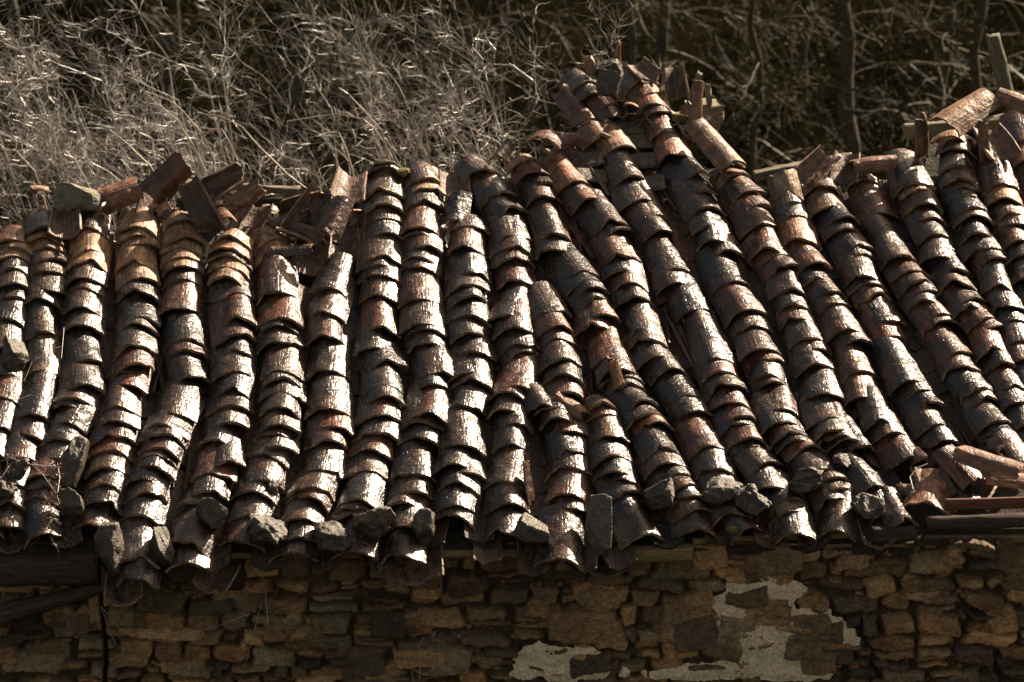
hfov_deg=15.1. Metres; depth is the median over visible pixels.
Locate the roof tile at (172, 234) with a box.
[159,220,206,254]
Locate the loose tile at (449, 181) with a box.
[438,168,472,202]
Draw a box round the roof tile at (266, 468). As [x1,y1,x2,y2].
[238,455,286,491]
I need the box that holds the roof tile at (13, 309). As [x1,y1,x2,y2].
[0,298,26,327]
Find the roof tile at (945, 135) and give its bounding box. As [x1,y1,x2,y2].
[930,129,966,144]
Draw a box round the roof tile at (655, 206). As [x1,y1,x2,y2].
[631,178,670,227]
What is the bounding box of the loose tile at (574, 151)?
[541,146,584,161]
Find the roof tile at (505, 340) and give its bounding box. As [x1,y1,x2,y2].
[493,320,539,357]
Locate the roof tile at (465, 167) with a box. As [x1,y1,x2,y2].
[453,154,501,184]
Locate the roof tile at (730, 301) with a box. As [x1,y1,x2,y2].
[704,282,767,328]
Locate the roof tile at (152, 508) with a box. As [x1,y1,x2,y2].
[117,484,171,526]
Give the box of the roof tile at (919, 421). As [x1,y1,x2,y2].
[895,398,952,439]
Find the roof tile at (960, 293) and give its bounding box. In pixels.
[930,273,986,307]
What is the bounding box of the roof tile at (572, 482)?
[545,467,592,504]
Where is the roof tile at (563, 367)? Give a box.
[540,348,583,385]
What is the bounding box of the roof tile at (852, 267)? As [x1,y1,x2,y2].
[838,254,881,288]
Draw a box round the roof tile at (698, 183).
[659,161,719,195]
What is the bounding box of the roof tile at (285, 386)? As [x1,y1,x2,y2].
[258,379,307,404]
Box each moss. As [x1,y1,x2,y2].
[396,168,410,177]
[658,86,664,95]
[672,113,687,122]
[725,526,737,533]
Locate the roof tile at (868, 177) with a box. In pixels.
[840,174,879,193]
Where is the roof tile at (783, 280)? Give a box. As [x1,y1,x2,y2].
[765,266,806,300]
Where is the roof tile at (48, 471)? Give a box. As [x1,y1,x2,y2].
[27,456,58,479]
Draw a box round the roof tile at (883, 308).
[849,294,907,334]
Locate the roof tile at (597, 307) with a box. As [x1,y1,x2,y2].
[572,288,620,322]
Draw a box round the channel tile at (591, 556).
[564,541,597,572]
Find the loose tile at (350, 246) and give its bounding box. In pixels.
[327,227,359,260]
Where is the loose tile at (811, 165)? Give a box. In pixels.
[793,144,840,184]
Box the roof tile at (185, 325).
[161,309,205,351]
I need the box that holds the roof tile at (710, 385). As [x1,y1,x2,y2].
[690,361,749,401]
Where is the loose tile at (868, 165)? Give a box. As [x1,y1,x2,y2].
[846,155,898,176]
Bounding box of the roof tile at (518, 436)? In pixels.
[491,411,531,453]
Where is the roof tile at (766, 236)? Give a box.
[747,224,780,260]
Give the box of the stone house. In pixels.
[0,33,1023,681]
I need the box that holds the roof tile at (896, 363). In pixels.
[868,336,930,394]
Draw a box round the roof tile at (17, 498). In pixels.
[0,461,25,510]
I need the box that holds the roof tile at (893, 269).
[882,253,932,282]
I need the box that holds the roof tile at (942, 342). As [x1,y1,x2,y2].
[915,322,973,367]
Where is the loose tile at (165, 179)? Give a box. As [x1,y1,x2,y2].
[139,152,194,203]
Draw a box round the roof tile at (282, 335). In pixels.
[254,303,303,355]
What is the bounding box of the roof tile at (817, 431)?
[808,394,844,441]
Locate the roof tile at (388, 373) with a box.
[361,361,404,397]
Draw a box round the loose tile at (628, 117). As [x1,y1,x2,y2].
[607,102,644,126]
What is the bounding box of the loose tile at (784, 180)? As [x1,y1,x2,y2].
[773,169,803,200]
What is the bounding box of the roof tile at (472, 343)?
[454,319,497,361]
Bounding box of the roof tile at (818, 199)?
[806,187,846,217]
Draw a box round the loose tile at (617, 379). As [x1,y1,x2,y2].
[607,356,623,389]
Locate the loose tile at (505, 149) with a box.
[489,137,516,162]
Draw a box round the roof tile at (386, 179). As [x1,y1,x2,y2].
[359,166,405,204]
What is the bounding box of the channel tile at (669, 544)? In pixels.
[649,520,684,549]
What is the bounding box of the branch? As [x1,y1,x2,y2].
[406,12,532,163]
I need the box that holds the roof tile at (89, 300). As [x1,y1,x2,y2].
[60,288,106,319]
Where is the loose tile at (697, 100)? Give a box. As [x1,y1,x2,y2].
[690,79,703,121]
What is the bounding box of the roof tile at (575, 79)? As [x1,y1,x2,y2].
[558,68,595,91]
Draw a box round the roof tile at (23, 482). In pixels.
[1,441,38,487]
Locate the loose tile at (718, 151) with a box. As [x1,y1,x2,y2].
[683,119,746,174]
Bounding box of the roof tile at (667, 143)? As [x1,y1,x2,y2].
[653,132,692,166]
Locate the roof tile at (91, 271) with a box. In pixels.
[64,250,113,288]
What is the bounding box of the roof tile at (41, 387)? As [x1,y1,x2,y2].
[13,370,58,422]
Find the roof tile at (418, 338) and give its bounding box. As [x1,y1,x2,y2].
[406,330,447,353]
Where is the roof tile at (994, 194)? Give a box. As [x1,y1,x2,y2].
[983,185,1023,206]
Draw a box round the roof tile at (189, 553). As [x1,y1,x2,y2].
[165,515,217,573]
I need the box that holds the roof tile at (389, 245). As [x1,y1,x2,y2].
[360,233,402,265]
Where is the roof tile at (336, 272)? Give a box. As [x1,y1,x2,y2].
[309,252,358,299]
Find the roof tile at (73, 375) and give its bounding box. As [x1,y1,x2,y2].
[58,361,105,393]
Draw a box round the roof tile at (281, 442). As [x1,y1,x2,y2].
[264,432,299,454]
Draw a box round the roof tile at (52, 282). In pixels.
[30,272,68,295]
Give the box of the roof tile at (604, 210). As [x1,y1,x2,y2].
[588,189,630,236]
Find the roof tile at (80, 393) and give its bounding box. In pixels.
[52,367,104,410]
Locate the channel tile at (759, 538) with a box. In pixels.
[752,515,786,548]
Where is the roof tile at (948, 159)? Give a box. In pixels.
[938,150,970,174]
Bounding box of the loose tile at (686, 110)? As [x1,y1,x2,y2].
[665,101,702,140]
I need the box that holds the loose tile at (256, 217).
[225,203,273,237]
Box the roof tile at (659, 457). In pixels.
[638,425,688,479]
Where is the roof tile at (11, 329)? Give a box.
[0,320,25,348]
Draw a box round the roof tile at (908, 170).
[885,148,936,198]
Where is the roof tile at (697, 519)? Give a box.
[671,482,718,537]
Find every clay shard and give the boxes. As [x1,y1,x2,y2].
[28,185,50,193]
[148,203,160,215]
[156,201,171,216]
[162,207,179,219]
[214,198,225,206]
[217,207,236,222]
[226,203,241,209]
[241,225,252,230]
[257,204,278,214]
[268,217,283,227]
[300,208,311,214]
[306,213,324,236]
[314,223,330,243]
[348,209,363,226]
[611,88,623,99]
[615,99,629,105]
[623,101,638,108]
[623,108,635,118]
[627,105,642,116]
[671,123,685,131]
[682,116,710,134]
[895,484,909,495]
[907,447,927,472]
[970,475,988,486]
[989,445,1006,456]
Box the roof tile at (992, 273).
[977,258,1012,294]
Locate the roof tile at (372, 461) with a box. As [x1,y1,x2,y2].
[343,436,390,482]
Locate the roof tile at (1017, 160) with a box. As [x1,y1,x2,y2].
[1011,141,1023,167]
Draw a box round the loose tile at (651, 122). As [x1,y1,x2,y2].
[645,115,682,134]
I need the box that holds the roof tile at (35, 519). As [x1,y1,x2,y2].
[22,489,66,548]
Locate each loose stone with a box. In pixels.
[0,335,28,370]
[0,480,18,497]
[4,458,29,477]
[53,182,105,214]
[56,435,89,489]
[56,487,85,520]
[94,521,123,575]
[150,526,174,566]
[195,497,227,529]
[248,513,288,545]
[267,478,281,495]
[312,520,351,552]
[352,506,395,540]
[411,508,434,546]
[512,512,549,547]
[594,59,623,74]
[596,69,622,96]
[644,477,674,510]
[702,476,742,504]
[734,483,771,515]
[787,467,822,493]
[833,453,850,467]
[850,492,883,519]
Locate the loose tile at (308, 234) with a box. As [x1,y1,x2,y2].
[275,221,327,245]
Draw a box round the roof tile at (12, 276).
[0,269,28,288]
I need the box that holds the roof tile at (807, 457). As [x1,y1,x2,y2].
[778,447,830,478]
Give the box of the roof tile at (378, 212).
[359,204,402,227]
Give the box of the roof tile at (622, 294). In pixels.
[610,283,655,308]
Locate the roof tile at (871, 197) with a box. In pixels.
[847,176,899,224]
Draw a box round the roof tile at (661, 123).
[643,104,678,143]
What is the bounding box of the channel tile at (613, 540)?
[612,531,616,542]
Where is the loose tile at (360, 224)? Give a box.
[328,204,366,244]
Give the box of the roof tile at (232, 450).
[201,434,246,467]
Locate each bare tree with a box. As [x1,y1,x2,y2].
[0,0,181,134]
[0,0,233,208]
[102,0,532,184]
[158,0,466,244]
[231,0,678,168]
[382,0,761,239]
[457,0,902,146]
[486,0,684,157]
[633,0,921,191]
[684,0,959,139]
[711,0,1018,177]
[729,0,1023,194]
[799,0,1023,154]
[811,0,1023,154]
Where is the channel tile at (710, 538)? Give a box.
[702,524,727,546]
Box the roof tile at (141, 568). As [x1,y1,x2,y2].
[115,530,161,589]
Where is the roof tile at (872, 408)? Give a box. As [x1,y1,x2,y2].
[855,382,891,432]
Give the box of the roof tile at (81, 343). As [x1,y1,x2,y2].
[61,326,105,368]
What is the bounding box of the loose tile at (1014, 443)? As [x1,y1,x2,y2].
[985,428,1023,462]
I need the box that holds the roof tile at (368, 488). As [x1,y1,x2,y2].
[336,471,387,508]
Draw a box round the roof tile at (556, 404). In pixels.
[532,377,588,416]
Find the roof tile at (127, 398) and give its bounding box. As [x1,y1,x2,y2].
[98,376,140,416]
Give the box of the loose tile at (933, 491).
[903,468,950,514]
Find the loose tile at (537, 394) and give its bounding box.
[523,382,551,412]
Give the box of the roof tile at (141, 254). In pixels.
[114,245,156,274]
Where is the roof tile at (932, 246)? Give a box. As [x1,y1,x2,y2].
[917,227,957,264]
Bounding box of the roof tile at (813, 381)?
[796,365,844,404]
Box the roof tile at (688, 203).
[665,179,727,223]
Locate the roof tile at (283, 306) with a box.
[254,287,304,330]
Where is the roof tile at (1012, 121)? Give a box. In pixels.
[999,109,1023,142]
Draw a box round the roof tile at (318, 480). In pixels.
[285,467,335,501]
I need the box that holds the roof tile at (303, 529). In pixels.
[285,519,314,541]
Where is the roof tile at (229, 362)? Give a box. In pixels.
[210,341,255,381]
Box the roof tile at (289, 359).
[260,343,304,382]
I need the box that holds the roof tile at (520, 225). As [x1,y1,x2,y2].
[488,214,533,259]
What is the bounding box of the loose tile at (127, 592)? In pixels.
[104,572,142,606]
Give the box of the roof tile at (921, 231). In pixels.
[898,209,954,246]
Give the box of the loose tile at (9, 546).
[0,528,32,554]
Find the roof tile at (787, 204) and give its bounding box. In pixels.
[767,177,814,224]
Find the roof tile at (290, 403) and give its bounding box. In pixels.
[258,392,301,421]
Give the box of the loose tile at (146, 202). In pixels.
[134,192,167,223]
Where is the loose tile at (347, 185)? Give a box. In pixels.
[329,165,367,203]
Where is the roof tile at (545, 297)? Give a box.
[528,281,572,320]
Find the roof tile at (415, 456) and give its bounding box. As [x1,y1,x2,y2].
[390,438,436,482]
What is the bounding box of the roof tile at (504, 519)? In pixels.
[483,504,523,539]
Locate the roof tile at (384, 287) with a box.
[356,276,398,304]
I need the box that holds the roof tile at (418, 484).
[386,475,434,500]
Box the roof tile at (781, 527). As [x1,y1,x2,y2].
[767,493,817,547]
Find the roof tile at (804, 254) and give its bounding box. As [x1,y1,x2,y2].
[787,240,832,274]
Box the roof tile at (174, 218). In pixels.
[161,211,200,234]
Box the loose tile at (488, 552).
[472,533,502,564]
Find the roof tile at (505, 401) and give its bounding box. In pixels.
[486,393,516,419]
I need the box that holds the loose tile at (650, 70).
[623,56,663,83]
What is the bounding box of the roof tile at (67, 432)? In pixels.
[38,406,87,447]
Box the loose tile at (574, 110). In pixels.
[551,84,603,127]
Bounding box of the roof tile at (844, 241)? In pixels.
[817,230,874,256]
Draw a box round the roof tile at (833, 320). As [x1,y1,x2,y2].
[817,304,866,342]
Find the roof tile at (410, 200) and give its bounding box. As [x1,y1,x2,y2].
[402,178,443,210]
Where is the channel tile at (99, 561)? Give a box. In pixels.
[95,527,108,571]
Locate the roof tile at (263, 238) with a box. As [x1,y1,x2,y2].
[251,228,293,255]
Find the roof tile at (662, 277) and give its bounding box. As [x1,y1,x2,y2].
[650,251,686,295]
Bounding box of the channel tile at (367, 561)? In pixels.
[361,554,393,569]
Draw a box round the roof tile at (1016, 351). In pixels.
[998,327,1023,362]
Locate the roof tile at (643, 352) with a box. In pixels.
[630,340,665,369]
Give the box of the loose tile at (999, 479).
[986,471,1023,489]
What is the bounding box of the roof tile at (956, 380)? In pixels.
[934,362,992,397]
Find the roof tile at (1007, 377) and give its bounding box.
[995,363,1023,391]
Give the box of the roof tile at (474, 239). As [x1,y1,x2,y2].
[446,226,488,259]
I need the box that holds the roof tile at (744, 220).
[728,205,778,239]
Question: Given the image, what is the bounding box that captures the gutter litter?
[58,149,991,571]
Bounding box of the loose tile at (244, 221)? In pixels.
[238,214,269,233]
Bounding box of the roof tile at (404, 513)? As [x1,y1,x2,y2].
[384,493,430,535]
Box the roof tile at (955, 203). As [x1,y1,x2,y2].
[934,178,991,223]
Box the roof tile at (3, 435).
[0,428,7,457]
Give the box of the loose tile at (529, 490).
[522,460,534,505]
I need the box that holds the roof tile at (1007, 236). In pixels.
[996,225,1023,249]
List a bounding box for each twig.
[0,144,46,205]
[23,182,46,208]
[64,152,97,188]
[85,127,153,171]
[92,163,119,181]
[139,133,160,169]
[143,100,207,175]
[145,91,215,171]
[197,112,305,187]
[202,128,238,162]
[287,107,394,161]
[323,131,354,176]
[338,87,389,159]
[434,135,466,155]
[477,95,523,119]
[508,134,520,154]
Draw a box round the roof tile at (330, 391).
[304,371,352,419]
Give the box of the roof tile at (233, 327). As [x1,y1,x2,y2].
[207,300,257,348]
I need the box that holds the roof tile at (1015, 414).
[1007,389,1023,430]
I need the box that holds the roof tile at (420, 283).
[396,267,443,308]
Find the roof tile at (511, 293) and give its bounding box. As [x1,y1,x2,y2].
[488,281,527,320]
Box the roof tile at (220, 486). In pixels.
[190,474,231,501]
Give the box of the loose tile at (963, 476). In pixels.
[932,444,986,490]
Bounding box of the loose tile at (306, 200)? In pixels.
[280,181,330,229]
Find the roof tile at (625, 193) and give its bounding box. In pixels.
[608,177,653,211]
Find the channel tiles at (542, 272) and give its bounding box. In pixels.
[56,96,991,547]
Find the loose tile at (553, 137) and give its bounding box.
[520,129,562,149]
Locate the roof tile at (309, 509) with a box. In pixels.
[280,497,328,522]
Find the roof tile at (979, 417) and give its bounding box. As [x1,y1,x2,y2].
[951,396,1011,435]
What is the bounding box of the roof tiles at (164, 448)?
[0,80,1023,562]
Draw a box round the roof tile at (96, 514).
[69,482,117,529]
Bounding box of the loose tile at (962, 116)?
[929,88,1000,137]
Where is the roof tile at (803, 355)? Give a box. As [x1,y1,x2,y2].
[782,334,836,378]
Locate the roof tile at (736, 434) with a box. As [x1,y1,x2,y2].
[724,417,769,450]
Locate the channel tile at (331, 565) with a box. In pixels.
[307,550,340,571]
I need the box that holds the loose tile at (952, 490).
[913,467,957,496]
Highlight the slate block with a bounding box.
[586,494,611,556]
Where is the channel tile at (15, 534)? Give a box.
[9,528,40,543]
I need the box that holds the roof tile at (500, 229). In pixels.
[485,207,531,244]
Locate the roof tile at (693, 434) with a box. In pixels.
[672,412,725,461]
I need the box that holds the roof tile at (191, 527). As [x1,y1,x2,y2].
[170,504,217,556]
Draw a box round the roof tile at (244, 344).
[217,323,256,361]
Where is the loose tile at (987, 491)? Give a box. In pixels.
[976,471,996,497]
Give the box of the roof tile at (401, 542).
[376,527,426,567]
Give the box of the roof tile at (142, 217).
[113,206,159,240]
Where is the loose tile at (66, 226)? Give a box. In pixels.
[47,207,81,239]
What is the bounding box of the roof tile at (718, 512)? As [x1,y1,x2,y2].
[707,498,753,526]
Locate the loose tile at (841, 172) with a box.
[828,149,860,185]
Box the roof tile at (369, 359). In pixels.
[352,335,408,374]
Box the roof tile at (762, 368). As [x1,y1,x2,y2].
[748,340,786,384]
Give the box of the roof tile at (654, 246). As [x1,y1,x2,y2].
[640,231,690,276]
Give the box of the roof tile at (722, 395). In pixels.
[708,384,751,410]
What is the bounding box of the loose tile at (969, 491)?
[951,477,989,512]
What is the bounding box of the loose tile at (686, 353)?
[671,323,692,365]
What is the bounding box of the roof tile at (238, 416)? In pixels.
[202,407,251,435]
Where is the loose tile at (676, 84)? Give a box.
[664,62,689,101]
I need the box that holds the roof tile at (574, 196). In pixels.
[558,182,596,216]
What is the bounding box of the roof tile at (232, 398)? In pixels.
[204,380,255,417]
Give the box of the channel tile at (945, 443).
[938,420,964,447]
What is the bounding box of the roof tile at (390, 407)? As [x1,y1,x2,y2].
[355,396,401,425]
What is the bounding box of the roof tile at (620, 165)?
[603,147,644,188]
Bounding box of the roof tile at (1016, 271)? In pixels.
[1009,256,1023,285]
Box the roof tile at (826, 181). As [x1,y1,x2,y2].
[802,173,843,200]
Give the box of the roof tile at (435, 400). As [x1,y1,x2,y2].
[410,385,450,424]
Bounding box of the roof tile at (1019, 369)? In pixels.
[1015,360,1023,384]
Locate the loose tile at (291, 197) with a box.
[279,186,325,206]
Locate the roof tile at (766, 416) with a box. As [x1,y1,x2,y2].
[747,389,799,434]
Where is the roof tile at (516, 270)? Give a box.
[494,258,536,290]
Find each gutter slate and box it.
[570,148,604,167]
[575,167,608,183]
[612,120,643,134]
[624,133,654,148]
[629,152,656,168]
[644,173,666,190]
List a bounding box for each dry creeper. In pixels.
[50,537,58,639]
[189,613,249,632]
[240,602,261,681]
[260,570,267,624]
[909,463,927,492]
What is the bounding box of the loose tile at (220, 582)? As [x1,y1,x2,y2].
[191,564,240,594]
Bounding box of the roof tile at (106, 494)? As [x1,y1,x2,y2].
[82,464,130,514]
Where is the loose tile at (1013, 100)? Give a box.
[996,87,1023,114]
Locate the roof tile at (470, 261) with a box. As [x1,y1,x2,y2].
[445,246,491,284]
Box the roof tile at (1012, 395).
[984,368,1023,411]
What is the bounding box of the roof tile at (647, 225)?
[619,200,675,248]
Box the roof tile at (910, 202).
[900,187,943,216]
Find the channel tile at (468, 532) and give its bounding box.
[463,516,495,543]
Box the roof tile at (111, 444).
[87,420,143,462]
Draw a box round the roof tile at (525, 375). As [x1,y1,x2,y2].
[507,352,540,389]
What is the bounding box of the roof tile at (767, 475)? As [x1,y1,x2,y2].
[743,463,784,490]
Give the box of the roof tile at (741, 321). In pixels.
[729,294,773,336]
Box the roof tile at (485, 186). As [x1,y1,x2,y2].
[469,166,518,209]
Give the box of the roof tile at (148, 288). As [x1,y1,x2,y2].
[116,279,160,302]
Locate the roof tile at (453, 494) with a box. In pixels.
[432,468,480,517]
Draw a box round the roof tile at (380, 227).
[364,219,404,240]
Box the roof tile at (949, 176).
[940,152,980,189]
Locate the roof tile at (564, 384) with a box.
[545,375,586,401]
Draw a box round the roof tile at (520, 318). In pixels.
[492,295,534,340]
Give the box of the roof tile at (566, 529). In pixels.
[534,503,585,572]
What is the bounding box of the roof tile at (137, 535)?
[117,516,159,568]
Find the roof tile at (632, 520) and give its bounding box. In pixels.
[612,492,666,549]
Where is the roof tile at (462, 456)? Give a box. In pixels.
[433,446,478,473]
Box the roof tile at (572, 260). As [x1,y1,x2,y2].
[541,243,599,287]
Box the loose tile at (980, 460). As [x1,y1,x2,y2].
[952,445,1023,476]
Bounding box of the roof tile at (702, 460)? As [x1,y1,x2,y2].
[688,430,736,480]
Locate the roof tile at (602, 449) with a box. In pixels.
[586,418,633,469]
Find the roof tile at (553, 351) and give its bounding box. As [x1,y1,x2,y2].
[537,339,582,374]
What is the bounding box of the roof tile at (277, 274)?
[256,251,299,306]
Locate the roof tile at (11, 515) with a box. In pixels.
[0,501,23,529]
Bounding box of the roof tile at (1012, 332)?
[1000,320,1023,346]
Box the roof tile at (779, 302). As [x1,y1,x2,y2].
[770,290,812,317]
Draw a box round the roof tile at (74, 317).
[59,293,108,336]
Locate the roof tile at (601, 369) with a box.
[594,343,638,382]
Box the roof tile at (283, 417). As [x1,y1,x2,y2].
[258,400,302,434]
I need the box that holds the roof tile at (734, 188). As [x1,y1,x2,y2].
[709,175,766,206]
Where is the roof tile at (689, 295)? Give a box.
[663,272,717,323]
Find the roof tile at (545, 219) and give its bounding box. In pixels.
[527,197,571,245]
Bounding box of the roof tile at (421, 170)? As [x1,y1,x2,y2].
[404,161,441,189]
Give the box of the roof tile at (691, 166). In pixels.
[663,155,711,180]
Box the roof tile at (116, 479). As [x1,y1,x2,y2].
[84,442,132,496]
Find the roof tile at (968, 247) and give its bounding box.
[948,225,1006,262]
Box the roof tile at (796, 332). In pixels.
[783,319,825,349]
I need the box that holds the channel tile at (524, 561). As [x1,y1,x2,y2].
[516,539,549,577]
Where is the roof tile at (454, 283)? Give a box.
[443,249,489,300]
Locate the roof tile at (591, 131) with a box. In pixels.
[576,120,611,150]
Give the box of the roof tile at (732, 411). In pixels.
[721,403,757,424]
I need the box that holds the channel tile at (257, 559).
[250,546,283,571]
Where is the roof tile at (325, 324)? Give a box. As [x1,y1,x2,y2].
[304,298,344,346]
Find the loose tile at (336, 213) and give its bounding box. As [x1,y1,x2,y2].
[314,195,353,237]
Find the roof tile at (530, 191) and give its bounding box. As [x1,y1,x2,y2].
[517,164,561,208]
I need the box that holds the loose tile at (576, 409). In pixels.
[551,391,591,419]
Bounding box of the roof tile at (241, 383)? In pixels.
[210,354,257,399]
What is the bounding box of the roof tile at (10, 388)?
[0,369,26,403]
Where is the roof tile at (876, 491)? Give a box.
[865,470,909,524]
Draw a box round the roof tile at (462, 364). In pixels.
[446,338,494,382]
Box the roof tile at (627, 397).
[594,382,659,412]
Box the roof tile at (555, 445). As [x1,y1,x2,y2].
[536,419,587,464]
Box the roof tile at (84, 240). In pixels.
[68,228,107,259]
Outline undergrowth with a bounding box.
[0,0,1023,237]
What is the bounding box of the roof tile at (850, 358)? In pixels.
[828,341,875,383]
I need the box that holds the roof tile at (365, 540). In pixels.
[337,517,371,544]
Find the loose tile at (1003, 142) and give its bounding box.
[972,123,1021,160]
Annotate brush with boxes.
[0,0,1023,239]
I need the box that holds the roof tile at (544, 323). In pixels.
[533,312,576,338]
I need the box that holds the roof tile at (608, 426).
[592,415,629,444]
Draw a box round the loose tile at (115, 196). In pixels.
[97,176,144,215]
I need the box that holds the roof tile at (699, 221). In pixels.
[687,208,716,236]
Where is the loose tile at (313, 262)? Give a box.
[292,232,331,276]
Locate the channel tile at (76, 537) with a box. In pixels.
[49,517,82,548]
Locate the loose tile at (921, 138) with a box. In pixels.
[914,112,928,160]
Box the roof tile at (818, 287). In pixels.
[804,264,847,305]
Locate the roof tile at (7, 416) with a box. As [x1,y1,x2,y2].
[0,398,15,431]
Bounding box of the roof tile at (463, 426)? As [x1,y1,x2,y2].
[438,407,487,457]
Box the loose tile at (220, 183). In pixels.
[200,162,246,202]
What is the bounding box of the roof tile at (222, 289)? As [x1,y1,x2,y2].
[208,266,256,303]
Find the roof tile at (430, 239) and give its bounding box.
[402,230,442,253]
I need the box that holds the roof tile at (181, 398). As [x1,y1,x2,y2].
[155,377,200,423]
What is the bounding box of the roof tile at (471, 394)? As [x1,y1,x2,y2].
[448,374,494,418]
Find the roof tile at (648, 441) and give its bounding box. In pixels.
[627,423,678,463]
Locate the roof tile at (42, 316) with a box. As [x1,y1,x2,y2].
[23,299,60,340]
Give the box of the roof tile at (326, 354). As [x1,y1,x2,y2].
[304,334,350,382]
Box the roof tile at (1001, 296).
[978,282,1023,313]
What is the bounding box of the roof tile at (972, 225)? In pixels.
[958,216,991,245]
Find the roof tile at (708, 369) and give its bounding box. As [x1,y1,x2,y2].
[695,359,740,385]
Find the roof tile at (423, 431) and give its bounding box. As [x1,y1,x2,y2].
[396,423,440,446]
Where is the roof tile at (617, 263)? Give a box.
[600,234,634,279]
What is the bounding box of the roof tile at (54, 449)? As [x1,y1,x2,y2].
[33,440,69,463]
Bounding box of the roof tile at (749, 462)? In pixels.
[721,433,784,479]
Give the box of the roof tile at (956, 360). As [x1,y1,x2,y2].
[934,338,984,380]
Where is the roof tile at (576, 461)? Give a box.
[544,432,592,481]
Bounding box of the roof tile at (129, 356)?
[109,346,154,380]
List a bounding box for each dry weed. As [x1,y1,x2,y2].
[0,450,62,471]
[0,458,13,479]
[31,465,62,506]
[37,515,60,536]
[40,493,57,516]
[50,463,64,504]
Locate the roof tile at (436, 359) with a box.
[413,339,457,383]
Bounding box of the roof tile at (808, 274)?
[798,263,830,286]
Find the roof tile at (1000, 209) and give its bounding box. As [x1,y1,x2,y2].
[988,199,1021,223]
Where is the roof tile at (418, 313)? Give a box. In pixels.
[399,300,446,334]
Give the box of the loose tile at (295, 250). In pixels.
[267,244,312,256]
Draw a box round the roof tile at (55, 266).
[28,259,68,278]
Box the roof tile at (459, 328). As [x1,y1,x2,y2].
[444,303,486,344]
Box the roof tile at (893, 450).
[872,431,929,470]
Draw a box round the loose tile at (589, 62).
[581,55,594,75]
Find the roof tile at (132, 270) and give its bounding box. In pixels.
[115,261,160,291]
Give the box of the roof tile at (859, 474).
[829,446,885,495]
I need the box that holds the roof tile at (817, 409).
[794,390,839,430]
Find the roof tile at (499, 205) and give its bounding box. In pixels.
[472,182,529,219]
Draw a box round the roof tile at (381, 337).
[353,318,393,356]
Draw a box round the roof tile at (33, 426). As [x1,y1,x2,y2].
[18,415,48,440]
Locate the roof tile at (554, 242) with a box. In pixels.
[531,231,571,259]
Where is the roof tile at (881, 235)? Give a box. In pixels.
[857,211,917,270]
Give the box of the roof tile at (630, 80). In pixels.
[619,67,659,96]
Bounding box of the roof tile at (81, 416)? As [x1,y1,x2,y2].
[55,386,103,435]
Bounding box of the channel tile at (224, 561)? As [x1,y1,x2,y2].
[205,524,231,572]
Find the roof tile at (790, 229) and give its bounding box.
[777,216,821,251]
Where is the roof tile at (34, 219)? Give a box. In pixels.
[21,207,50,236]
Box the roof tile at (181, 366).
[162,345,212,383]
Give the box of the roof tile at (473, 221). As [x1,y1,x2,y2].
[443,213,489,236]
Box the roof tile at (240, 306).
[222,293,257,326]
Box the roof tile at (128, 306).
[114,291,161,327]
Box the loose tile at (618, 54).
[616,40,620,62]
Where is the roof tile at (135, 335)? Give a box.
[111,314,157,362]
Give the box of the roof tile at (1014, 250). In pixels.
[1004,225,1023,264]
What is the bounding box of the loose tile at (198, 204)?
[177,174,224,241]
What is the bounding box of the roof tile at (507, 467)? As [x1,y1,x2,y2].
[482,444,532,492]
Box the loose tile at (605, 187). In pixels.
[582,156,610,195]
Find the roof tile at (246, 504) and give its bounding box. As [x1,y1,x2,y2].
[228,492,276,521]
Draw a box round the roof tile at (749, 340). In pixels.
[732,326,783,361]
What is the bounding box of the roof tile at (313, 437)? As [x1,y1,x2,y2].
[304,409,349,451]
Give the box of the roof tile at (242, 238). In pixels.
[209,228,253,250]
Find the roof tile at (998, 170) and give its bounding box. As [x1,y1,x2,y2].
[975,142,1021,196]
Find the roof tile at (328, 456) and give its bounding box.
[300,441,345,479]
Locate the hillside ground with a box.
[0,0,1023,242]
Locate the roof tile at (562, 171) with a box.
[542,153,592,194]
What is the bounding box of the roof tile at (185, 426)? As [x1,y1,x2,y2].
[145,397,205,441]
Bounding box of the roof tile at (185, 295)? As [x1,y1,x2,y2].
[157,280,203,317]
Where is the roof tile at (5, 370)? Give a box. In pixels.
[0,349,17,376]
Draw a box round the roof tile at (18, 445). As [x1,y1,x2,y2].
[0,418,38,462]
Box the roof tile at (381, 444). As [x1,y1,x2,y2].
[346,423,394,460]
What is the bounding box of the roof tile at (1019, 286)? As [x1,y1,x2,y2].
[1007,262,1023,302]
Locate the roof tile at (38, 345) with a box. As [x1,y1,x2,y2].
[24,333,61,376]
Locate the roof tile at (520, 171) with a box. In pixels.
[511,161,550,184]
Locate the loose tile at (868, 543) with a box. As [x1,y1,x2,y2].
[857,518,896,550]
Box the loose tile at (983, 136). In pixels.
[978,120,990,163]
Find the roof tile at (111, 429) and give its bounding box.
[89,398,139,446]
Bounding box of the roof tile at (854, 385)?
[839,372,875,407]
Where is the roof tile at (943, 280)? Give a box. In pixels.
[925,256,976,295]
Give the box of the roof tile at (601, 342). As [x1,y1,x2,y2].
[587,322,634,369]
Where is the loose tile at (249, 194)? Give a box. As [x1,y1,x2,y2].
[224,180,265,220]
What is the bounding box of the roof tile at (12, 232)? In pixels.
[0,224,27,244]
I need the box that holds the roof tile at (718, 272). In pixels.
[692,244,750,297]
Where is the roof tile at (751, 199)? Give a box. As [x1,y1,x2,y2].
[713,186,772,213]
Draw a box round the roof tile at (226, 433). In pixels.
[197,424,244,447]
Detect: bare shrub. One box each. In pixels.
[0,0,144,230]
[0,0,250,229]
[0,0,350,231]
[0,6,233,241]
[0,20,72,229]
[0,46,185,228]
[1,10,349,242]
[72,51,291,237]
[128,102,330,227]
[197,0,530,221]
[268,0,530,240]
[302,16,522,226]
[335,0,663,177]
[340,77,567,242]
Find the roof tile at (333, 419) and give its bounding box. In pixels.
[314,393,354,436]

